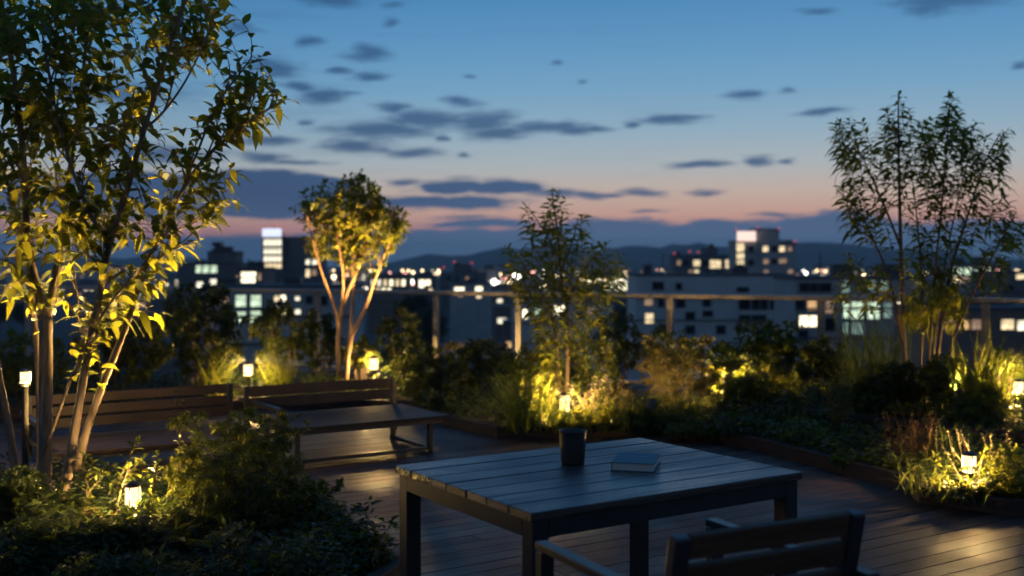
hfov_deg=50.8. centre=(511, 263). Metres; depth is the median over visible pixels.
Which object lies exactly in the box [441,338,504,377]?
shrub
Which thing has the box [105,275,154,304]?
city building
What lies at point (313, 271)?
window
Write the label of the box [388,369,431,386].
ornamental grass
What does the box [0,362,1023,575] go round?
terrace deck
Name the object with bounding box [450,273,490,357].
building
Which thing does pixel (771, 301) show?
window
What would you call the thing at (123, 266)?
city building
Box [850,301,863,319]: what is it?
window
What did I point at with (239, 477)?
shrub
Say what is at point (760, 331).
window
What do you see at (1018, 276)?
window
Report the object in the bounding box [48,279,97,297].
city building
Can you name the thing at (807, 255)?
hills
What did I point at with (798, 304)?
window
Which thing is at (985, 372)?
ornamental grass
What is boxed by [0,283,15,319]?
city building
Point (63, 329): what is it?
city ground
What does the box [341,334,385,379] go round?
shrub
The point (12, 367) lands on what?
shrub
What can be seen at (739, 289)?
window
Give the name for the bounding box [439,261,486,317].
building
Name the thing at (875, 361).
ornamental grass
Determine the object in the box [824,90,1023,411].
garden tree
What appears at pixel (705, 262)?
window
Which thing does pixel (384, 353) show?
street tree
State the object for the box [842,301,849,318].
window
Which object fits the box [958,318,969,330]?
window
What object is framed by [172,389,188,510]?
sapling
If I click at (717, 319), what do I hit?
building
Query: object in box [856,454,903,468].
shrub
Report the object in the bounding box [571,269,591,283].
city building
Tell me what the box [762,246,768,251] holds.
window
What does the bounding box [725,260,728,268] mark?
window
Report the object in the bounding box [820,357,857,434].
conifer sapling
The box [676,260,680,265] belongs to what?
window
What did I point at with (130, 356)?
shrub
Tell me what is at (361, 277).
city building
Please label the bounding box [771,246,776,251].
window
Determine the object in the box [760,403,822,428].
shrub
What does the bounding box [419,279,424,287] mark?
window
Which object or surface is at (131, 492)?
bollard lamp
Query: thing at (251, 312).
window
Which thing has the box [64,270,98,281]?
city building
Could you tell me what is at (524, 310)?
window
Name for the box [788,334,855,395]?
shrub
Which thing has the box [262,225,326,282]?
building
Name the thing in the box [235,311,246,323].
window
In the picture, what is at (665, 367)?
shrub
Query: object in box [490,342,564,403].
shrub
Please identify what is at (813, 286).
window
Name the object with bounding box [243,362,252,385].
bollard lamp
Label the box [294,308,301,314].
window
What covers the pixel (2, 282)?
city building
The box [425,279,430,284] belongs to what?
window
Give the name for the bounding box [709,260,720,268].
window
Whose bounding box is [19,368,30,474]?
bollard lamp
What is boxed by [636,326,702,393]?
shrub
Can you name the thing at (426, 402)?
shrub
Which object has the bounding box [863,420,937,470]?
ornamental grass
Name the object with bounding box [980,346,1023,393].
ornamental grass
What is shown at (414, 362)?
shrub
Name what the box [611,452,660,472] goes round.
book
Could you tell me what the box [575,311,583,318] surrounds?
window
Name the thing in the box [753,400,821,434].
ornamental grass
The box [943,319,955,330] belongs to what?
window
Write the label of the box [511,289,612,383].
building
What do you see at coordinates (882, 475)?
bed edging
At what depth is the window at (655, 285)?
164.95 m
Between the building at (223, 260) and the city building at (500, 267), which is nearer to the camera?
the building at (223, 260)
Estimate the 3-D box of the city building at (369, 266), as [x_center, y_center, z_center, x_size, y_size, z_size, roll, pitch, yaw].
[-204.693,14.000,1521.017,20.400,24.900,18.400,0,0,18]
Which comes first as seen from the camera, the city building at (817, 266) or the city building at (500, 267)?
the city building at (500, 267)
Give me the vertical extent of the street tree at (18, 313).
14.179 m
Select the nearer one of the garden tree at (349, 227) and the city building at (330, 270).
the garden tree at (349, 227)
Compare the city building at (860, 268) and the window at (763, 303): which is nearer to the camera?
the window at (763, 303)
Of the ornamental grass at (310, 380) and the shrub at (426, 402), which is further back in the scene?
the ornamental grass at (310, 380)
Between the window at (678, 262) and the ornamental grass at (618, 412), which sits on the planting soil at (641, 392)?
the ornamental grass at (618, 412)
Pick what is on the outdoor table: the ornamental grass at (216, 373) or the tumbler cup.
the tumbler cup
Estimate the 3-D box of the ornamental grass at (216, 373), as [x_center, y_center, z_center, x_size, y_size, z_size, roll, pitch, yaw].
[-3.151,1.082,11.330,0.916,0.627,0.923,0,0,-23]
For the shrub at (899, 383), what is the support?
on the planting soil at (877, 412)
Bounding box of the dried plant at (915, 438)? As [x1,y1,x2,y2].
[881,408,953,467]
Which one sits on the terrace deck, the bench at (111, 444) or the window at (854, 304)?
the bench at (111, 444)
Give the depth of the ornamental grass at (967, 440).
6.83 m
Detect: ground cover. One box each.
[0,360,428,405]
[0,452,399,575]
[431,386,1023,498]
[707,365,1023,432]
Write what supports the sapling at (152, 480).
on the planting soil at (185, 552)
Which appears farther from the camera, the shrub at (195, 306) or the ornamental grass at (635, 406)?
the shrub at (195, 306)
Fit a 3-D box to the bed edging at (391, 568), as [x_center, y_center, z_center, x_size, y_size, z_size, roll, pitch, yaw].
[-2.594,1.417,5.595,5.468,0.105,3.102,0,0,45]
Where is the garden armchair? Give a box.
[535,509,879,575]
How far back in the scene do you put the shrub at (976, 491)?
6.31 m
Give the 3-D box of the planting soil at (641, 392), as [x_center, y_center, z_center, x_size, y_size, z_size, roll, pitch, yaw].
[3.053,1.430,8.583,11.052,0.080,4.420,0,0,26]
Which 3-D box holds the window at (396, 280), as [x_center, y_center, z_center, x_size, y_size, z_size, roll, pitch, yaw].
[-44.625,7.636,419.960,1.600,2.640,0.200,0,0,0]
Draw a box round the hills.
[0,239,1023,269]
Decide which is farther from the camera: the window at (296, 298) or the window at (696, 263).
the window at (696, 263)
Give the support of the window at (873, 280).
in the building at (803, 312)
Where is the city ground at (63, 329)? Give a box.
[0,266,930,386]
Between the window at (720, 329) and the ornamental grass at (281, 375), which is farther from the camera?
the window at (720, 329)
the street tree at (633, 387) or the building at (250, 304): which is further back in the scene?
the street tree at (633, 387)
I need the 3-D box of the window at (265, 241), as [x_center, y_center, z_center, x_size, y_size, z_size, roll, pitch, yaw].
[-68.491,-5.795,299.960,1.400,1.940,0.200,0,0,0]
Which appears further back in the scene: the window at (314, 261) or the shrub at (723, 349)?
the window at (314, 261)
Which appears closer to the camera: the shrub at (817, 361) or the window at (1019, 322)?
the shrub at (817, 361)
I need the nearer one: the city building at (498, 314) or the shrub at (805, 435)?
the shrub at (805, 435)
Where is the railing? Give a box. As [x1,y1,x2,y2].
[0,285,1023,390]
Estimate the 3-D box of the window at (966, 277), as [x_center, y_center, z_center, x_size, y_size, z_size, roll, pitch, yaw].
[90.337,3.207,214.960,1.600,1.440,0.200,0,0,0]
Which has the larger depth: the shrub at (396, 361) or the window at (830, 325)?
the window at (830, 325)
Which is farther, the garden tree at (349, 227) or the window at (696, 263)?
the window at (696, 263)
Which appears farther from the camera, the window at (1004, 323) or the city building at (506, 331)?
the city building at (506, 331)
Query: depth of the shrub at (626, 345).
11.12 m
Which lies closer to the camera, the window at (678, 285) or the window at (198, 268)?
the window at (678, 285)
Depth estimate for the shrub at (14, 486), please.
5.61 m
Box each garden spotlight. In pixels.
[52,457,63,480]
[645,398,657,422]
[952,389,964,419]
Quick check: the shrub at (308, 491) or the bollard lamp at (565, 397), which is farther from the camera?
the bollard lamp at (565, 397)
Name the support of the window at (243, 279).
in the building at (256, 272)
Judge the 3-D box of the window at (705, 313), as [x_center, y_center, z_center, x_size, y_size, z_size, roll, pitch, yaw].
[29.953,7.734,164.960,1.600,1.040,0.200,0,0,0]
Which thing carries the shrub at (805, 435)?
on the planting soil at (641, 392)
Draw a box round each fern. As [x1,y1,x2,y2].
[0,507,31,521]
[20,505,100,521]
[60,513,116,533]
[136,511,199,530]
[158,525,238,548]
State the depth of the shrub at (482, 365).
10.60 m
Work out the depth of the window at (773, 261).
351.43 m
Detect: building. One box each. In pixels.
[0,264,10,282]
[0,280,17,302]
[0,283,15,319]
[24,271,51,285]
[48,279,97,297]
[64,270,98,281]
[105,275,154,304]
[107,267,116,275]
[117,264,128,276]
[134,292,177,330]
[147,269,159,283]
[160,274,177,286]
[178,242,247,363]
[201,259,364,365]
[234,258,275,282]
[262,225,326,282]
[327,271,345,282]
[328,267,340,272]
[349,268,369,283]
[359,264,375,273]
[367,271,411,330]
[414,271,437,314]
[428,267,445,278]
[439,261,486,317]
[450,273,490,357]
[473,265,499,281]
[491,283,512,289]
[491,286,533,303]
[491,299,613,338]
[495,264,507,270]
[500,271,513,284]
[500,276,510,282]
[502,319,510,351]
[506,285,577,303]
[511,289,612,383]
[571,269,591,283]
[583,269,635,327]
[626,253,795,389]
[654,268,668,272]
[669,244,728,272]
[728,226,796,272]
[773,253,918,382]
[796,269,803,274]
[804,268,826,274]
[809,264,825,268]
[854,264,864,274]
[865,270,874,274]
[893,287,1023,392]
[931,251,995,296]
[970,260,1023,297]
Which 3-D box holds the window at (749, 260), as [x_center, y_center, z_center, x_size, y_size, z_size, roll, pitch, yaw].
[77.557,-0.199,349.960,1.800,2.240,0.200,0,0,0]
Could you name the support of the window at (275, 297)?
in the building at (250, 304)
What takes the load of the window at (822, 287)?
in the building at (803, 312)
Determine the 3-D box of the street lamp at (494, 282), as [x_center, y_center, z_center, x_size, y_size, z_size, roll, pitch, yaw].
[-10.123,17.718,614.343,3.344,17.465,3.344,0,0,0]
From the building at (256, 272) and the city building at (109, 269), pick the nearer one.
the building at (256, 272)
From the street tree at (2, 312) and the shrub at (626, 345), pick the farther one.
the street tree at (2, 312)
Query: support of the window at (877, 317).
in the building at (803, 312)
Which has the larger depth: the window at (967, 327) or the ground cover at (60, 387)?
the window at (967, 327)
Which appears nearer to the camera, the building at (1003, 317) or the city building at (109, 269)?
the building at (1003, 317)
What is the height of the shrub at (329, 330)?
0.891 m
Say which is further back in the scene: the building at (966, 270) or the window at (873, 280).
the building at (966, 270)
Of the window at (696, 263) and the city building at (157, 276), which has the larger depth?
the city building at (157, 276)
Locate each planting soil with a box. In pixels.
[0,356,424,405]
[0,487,372,575]
[432,379,1023,497]
[694,379,1023,431]
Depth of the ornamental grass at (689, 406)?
9.27 m
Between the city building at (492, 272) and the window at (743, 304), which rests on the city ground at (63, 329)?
the city building at (492, 272)
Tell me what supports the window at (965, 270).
in the building at (966, 270)
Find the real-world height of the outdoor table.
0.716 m
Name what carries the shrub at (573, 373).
on the planting soil at (641, 392)
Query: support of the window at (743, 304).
in the building at (717, 319)
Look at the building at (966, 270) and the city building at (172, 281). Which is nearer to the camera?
the building at (966, 270)
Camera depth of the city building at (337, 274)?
1280.29 m
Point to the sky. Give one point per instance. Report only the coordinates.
(663, 123)
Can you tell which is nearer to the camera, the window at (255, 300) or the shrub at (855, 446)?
the shrub at (855, 446)
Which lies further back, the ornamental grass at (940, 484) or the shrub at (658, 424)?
the shrub at (658, 424)
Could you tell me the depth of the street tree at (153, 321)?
311.81 m
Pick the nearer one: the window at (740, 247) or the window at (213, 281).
the window at (213, 281)
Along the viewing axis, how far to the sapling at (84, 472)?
5.84 m
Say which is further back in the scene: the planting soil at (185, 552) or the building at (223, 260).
the building at (223, 260)
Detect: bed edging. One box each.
[0,399,414,417]
[35,479,399,575]
[415,401,1023,516]
[720,396,1023,450]
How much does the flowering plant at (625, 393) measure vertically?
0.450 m
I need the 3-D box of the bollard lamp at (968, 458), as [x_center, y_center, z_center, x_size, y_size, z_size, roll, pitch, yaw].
[2.801,1.291,6.600,0.090,0.279,0.090,0,0,0]
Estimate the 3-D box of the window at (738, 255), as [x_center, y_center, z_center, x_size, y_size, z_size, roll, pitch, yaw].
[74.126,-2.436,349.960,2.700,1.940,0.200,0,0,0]
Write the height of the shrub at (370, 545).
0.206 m
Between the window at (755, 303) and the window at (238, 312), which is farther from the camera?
the window at (755, 303)
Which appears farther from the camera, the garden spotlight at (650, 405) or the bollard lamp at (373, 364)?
the bollard lamp at (373, 364)
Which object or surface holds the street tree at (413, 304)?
on the city ground at (63, 329)
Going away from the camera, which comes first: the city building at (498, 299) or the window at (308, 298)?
the window at (308, 298)
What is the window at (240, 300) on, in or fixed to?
in the building at (250, 304)
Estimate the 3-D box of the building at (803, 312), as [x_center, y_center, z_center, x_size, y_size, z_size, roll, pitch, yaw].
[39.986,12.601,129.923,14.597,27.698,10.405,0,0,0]
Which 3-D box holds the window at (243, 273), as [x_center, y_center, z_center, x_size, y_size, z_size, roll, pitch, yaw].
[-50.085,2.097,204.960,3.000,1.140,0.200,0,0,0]
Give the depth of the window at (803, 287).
124.94 m
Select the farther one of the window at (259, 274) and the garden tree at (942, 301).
the window at (259, 274)
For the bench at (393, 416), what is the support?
on the terrace deck
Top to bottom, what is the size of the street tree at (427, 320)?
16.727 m
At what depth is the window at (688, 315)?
164.95 m
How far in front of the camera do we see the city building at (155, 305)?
421.55 m
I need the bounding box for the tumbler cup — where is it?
[559,428,586,465]
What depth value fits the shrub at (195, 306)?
11.54 m
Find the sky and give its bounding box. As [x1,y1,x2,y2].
[0,0,1023,265]
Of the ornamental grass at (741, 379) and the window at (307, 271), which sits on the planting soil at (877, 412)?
the ornamental grass at (741, 379)
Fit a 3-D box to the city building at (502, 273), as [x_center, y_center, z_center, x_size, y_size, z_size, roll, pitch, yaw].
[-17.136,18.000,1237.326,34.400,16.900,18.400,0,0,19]
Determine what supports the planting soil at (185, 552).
on the terrace deck
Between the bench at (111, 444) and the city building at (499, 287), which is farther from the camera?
the city building at (499, 287)
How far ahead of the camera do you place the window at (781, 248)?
352.98 m
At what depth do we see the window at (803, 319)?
124.94 m
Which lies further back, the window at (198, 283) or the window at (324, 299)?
the window at (198, 283)
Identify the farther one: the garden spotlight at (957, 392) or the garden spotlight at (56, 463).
the garden spotlight at (957, 392)
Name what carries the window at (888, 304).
in the building at (803, 312)
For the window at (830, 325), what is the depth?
124.94 m
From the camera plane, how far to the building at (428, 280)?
440.00 m
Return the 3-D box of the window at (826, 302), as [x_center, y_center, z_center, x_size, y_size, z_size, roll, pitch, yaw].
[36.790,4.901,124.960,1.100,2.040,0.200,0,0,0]
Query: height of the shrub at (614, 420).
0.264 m
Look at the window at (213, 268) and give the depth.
229.91 m
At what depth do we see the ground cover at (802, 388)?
8.71 m
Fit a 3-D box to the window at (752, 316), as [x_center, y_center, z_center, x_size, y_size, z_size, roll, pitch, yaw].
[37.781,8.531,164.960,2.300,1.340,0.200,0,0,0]
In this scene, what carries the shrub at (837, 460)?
on the planting soil at (641, 392)
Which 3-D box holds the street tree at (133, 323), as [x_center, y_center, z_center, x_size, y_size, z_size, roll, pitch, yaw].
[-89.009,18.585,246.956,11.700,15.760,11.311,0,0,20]
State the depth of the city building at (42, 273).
1243.15 m
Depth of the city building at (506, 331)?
314.72 m
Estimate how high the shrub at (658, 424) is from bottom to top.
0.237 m
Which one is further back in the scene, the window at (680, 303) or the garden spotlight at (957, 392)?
the window at (680, 303)
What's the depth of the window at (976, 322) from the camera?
104.93 m
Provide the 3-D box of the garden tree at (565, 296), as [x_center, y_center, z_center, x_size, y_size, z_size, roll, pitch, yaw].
[0.496,0.354,9.980,1.316,2.153,0.982,0,0,0]
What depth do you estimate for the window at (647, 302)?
164.95 m
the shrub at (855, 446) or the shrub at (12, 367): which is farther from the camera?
the shrub at (12, 367)
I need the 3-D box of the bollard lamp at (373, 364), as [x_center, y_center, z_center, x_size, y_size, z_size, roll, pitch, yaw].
[-1.502,1.215,11.700,0.104,0.415,0.104,0,0,0]
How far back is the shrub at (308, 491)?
5.30 m
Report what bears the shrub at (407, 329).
on the planting soil at (171, 369)
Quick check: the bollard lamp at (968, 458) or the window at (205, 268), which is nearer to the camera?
the bollard lamp at (968, 458)
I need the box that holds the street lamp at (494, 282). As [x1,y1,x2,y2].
[491,279,496,289]
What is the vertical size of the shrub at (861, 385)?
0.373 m
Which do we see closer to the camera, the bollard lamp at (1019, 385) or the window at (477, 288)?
the bollard lamp at (1019, 385)
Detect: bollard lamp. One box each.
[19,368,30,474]
[124,480,140,518]
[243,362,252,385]
[369,356,377,389]
[559,392,569,416]
[962,451,976,484]
[1011,378,1023,407]
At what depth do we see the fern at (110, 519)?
5.56 m
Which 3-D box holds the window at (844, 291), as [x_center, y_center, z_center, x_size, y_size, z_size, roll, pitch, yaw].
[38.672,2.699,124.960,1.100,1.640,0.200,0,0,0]
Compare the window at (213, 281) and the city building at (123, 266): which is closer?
the window at (213, 281)
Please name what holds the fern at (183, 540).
on the planting soil at (185, 552)
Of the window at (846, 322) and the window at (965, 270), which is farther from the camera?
the window at (965, 270)
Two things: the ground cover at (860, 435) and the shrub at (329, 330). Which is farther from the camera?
the shrub at (329, 330)
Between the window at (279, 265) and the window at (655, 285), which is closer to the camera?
the window at (655, 285)
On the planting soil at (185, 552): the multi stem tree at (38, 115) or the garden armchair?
the multi stem tree at (38, 115)
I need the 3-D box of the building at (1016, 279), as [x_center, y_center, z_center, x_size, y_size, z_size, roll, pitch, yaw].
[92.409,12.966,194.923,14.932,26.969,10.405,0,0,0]
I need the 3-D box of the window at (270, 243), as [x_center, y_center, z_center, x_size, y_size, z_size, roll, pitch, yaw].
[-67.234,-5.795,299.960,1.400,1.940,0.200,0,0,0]
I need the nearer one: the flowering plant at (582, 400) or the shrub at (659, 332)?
the flowering plant at (582, 400)
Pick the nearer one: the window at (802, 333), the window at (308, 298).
the window at (802, 333)
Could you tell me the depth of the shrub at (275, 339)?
12.01 m
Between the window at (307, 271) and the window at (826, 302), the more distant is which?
the window at (307, 271)
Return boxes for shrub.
[0,325,72,405]
[0,464,48,522]
[65,317,177,401]
[151,277,252,385]
[163,407,318,533]
[246,298,323,375]
[261,474,347,538]
[300,311,344,377]
[325,530,396,574]
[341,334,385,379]
[374,300,428,365]
[384,350,433,379]
[390,345,458,397]
[412,380,492,412]
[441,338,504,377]
[444,337,515,400]
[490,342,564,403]
[541,340,600,401]
[559,405,629,434]
[589,312,646,396]
[616,406,685,434]
[634,333,717,409]
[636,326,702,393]
[692,414,782,439]
[705,340,746,398]
[714,370,785,405]
[726,319,812,388]
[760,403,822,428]
[781,427,845,450]
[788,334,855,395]
[823,440,892,454]
[828,373,893,412]
[828,449,879,471]
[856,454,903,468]
[864,358,931,411]
[917,353,974,415]
[933,481,995,506]
[953,383,1012,419]
[978,442,1023,497]
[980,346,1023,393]
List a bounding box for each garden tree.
[288,168,411,391]
[496,187,630,409]
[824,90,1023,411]
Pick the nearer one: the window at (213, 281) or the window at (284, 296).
the window at (284, 296)
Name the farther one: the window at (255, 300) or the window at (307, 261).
the window at (307, 261)
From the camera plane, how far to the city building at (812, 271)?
1530.56 m
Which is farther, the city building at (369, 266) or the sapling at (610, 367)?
the city building at (369, 266)
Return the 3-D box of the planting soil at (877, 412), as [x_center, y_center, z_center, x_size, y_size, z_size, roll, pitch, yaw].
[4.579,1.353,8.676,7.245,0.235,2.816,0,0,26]
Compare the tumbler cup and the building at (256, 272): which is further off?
the building at (256, 272)
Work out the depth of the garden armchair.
2.56 m
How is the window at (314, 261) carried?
in the building at (280, 251)
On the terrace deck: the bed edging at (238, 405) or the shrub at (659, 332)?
the bed edging at (238, 405)
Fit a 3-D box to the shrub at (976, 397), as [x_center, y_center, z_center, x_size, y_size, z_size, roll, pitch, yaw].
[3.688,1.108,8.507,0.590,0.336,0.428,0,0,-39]
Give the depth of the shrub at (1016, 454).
6.37 m
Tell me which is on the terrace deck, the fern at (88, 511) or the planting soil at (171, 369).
the planting soil at (171, 369)
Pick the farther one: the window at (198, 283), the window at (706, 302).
the window at (198, 283)
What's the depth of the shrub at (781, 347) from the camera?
10.25 m
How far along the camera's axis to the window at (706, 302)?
164.95 m
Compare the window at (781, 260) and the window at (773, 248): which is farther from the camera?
the window at (781, 260)
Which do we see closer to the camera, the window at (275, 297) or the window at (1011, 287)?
the window at (275, 297)
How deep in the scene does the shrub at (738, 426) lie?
8.56 m
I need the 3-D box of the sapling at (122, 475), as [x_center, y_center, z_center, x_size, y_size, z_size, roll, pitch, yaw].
[-2.128,1.185,5.915,0.271,0.492,0.197,0,0,-21]
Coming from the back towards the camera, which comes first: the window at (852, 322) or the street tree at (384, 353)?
the street tree at (384, 353)
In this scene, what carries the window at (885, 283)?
in the building at (803, 312)
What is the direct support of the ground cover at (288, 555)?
on the planting soil at (185, 552)
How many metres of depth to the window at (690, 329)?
164.95 m
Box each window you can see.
[195,265,201,272]
[196,281,203,287]
[202,265,209,272]
[210,265,217,272]
[210,278,216,283]
[234,294,246,307]
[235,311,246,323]
[241,271,256,276]
[241,277,255,282]
[249,294,261,307]
[249,310,261,323]
[257,272,261,280]
[263,239,267,245]
[268,239,272,245]
[273,295,279,301]
[277,239,281,245]
[277,263,281,268]
[279,294,286,301]
[294,295,300,301]
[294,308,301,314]
[305,259,309,264]
[305,269,309,277]
[305,295,312,303]
[311,269,316,275]
[312,259,317,264]
[321,295,327,305]
[395,279,399,285]
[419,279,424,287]
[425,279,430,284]
[454,287,464,290]
[475,286,482,290]
[523,309,527,319]
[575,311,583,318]
[644,299,653,305]
[644,313,653,323]
[652,281,663,289]
[658,299,664,306]
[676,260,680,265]
[676,283,681,289]
[676,299,684,307]
[683,260,688,265]
[685,311,694,318]
[685,325,694,333]
[693,260,699,266]
[702,310,712,316]
[703,260,707,266]
[703,299,710,306]
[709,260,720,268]
[716,325,725,333]
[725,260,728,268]
[736,243,744,251]
[736,253,744,258]
[736,259,744,265]
[737,287,748,291]
[739,300,750,309]
[739,315,750,322]
[748,246,753,251]
[748,259,753,265]
[751,315,766,322]
[751,329,764,336]
[752,300,759,309]
[760,300,767,309]
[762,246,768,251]
[763,259,768,263]
[770,300,773,309]
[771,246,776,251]
[771,259,776,263]
[779,246,784,251]
[779,258,786,263]
[795,300,804,310]
[798,314,809,327]
[798,330,807,340]
[799,282,809,291]
[806,301,816,310]
[808,314,816,327]
[810,282,817,291]
[818,282,831,291]
[825,301,833,313]
[825,318,835,331]
[841,279,850,293]
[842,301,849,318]
[842,321,849,334]
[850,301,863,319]
[851,321,864,334]
[866,279,876,292]
[866,302,880,319]
[878,279,888,292]
[882,302,892,318]
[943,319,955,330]
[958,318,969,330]
[961,276,968,282]
[963,267,972,274]
[970,318,980,330]
[999,318,1015,330]
[1004,284,1013,290]
[1015,273,1023,279]
[1016,319,1023,331]
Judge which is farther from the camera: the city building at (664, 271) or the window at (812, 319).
the city building at (664, 271)
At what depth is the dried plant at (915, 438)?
7.36 m
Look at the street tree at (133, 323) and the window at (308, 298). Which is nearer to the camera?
the window at (308, 298)
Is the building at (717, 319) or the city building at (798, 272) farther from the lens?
the city building at (798, 272)
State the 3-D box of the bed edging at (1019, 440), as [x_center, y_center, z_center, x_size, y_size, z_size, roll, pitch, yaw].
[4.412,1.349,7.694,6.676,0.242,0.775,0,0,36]
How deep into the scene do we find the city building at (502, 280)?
1144.91 m
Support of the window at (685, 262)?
in the building at (709, 259)
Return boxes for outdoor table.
[395,438,801,575]
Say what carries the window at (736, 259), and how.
in the building at (760, 250)
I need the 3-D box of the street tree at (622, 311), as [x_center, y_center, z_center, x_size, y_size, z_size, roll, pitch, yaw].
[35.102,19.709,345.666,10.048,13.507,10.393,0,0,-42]
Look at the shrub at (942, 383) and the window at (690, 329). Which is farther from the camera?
the window at (690, 329)
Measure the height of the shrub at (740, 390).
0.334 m
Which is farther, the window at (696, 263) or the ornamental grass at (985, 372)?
the window at (696, 263)
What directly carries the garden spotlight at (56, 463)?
on the planting soil at (185, 552)
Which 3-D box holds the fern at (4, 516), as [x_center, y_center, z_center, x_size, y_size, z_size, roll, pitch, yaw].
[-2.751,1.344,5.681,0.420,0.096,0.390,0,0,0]
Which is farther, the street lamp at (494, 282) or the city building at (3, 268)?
the city building at (3, 268)
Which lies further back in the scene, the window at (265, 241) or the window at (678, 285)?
the window at (265, 241)
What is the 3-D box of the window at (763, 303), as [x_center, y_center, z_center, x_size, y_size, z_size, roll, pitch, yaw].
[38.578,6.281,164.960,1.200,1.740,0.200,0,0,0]
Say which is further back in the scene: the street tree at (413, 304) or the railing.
the street tree at (413, 304)
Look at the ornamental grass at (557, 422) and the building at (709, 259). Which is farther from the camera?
the building at (709, 259)
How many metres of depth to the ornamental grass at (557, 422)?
8.89 m
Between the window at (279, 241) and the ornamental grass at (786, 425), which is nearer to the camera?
the ornamental grass at (786, 425)
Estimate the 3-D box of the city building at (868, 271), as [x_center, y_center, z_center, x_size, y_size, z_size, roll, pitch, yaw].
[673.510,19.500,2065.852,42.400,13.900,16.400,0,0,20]
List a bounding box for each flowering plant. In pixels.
[548,380,628,421]
[593,374,633,417]
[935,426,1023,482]
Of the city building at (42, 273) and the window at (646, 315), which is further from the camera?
the city building at (42, 273)
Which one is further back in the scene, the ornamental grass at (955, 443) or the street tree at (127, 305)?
the street tree at (127, 305)
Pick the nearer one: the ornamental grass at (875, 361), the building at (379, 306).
the ornamental grass at (875, 361)
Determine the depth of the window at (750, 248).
349.98 m
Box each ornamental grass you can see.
[173,345,248,395]
[247,344,306,395]
[302,365,343,392]
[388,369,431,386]
[456,343,600,433]
[529,396,588,433]
[587,389,637,430]
[613,395,658,427]
[656,389,714,422]
[706,362,778,400]
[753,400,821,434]
[817,300,938,409]
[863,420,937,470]
[875,452,1014,505]
[903,412,994,472]
[908,315,1023,422]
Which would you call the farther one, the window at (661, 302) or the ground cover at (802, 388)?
the window at (661, 302)
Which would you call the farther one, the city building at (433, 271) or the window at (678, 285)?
the city building at (433, 271)
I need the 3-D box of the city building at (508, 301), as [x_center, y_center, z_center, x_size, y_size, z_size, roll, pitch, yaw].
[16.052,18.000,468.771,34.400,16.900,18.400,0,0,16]
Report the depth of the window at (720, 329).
164.95 m
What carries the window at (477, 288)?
in the building at (470, 317)
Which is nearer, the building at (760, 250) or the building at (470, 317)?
the building at (470, 317)
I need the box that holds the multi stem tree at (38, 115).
[0,0,300,507]
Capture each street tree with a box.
[0,296,12,327]
[10,299,38,325]
[83,295,133,357]
[101,310,146,347]
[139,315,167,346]
[368,327,446,378]
[398,289,432,318]
[405,303,449,345]
[612,304,626,335]
[620,377,636,388]
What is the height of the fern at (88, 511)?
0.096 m
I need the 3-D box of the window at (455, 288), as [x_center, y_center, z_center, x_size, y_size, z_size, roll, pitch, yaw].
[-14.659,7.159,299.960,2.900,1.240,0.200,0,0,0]
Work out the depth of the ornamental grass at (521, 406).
8.96 m
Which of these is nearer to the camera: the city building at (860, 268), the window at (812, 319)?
the window at (812, 319)
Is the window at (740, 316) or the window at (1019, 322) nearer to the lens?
the window at (1019, 322)
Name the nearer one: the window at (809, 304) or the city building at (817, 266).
the window at (809, 304)
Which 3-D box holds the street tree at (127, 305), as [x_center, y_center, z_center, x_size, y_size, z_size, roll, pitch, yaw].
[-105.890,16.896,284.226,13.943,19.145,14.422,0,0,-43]
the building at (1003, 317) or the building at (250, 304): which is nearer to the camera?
the building at (1003, 317)
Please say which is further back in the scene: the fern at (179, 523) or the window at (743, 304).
the window at (743, 304)
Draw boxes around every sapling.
[73,449,111,516]
[99,434,147,516]
[135,450,162,513]
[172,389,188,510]
[580,323,621,404]
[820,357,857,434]
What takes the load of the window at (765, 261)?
in the building at (760, 250)
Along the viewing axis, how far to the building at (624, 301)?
430.00 m

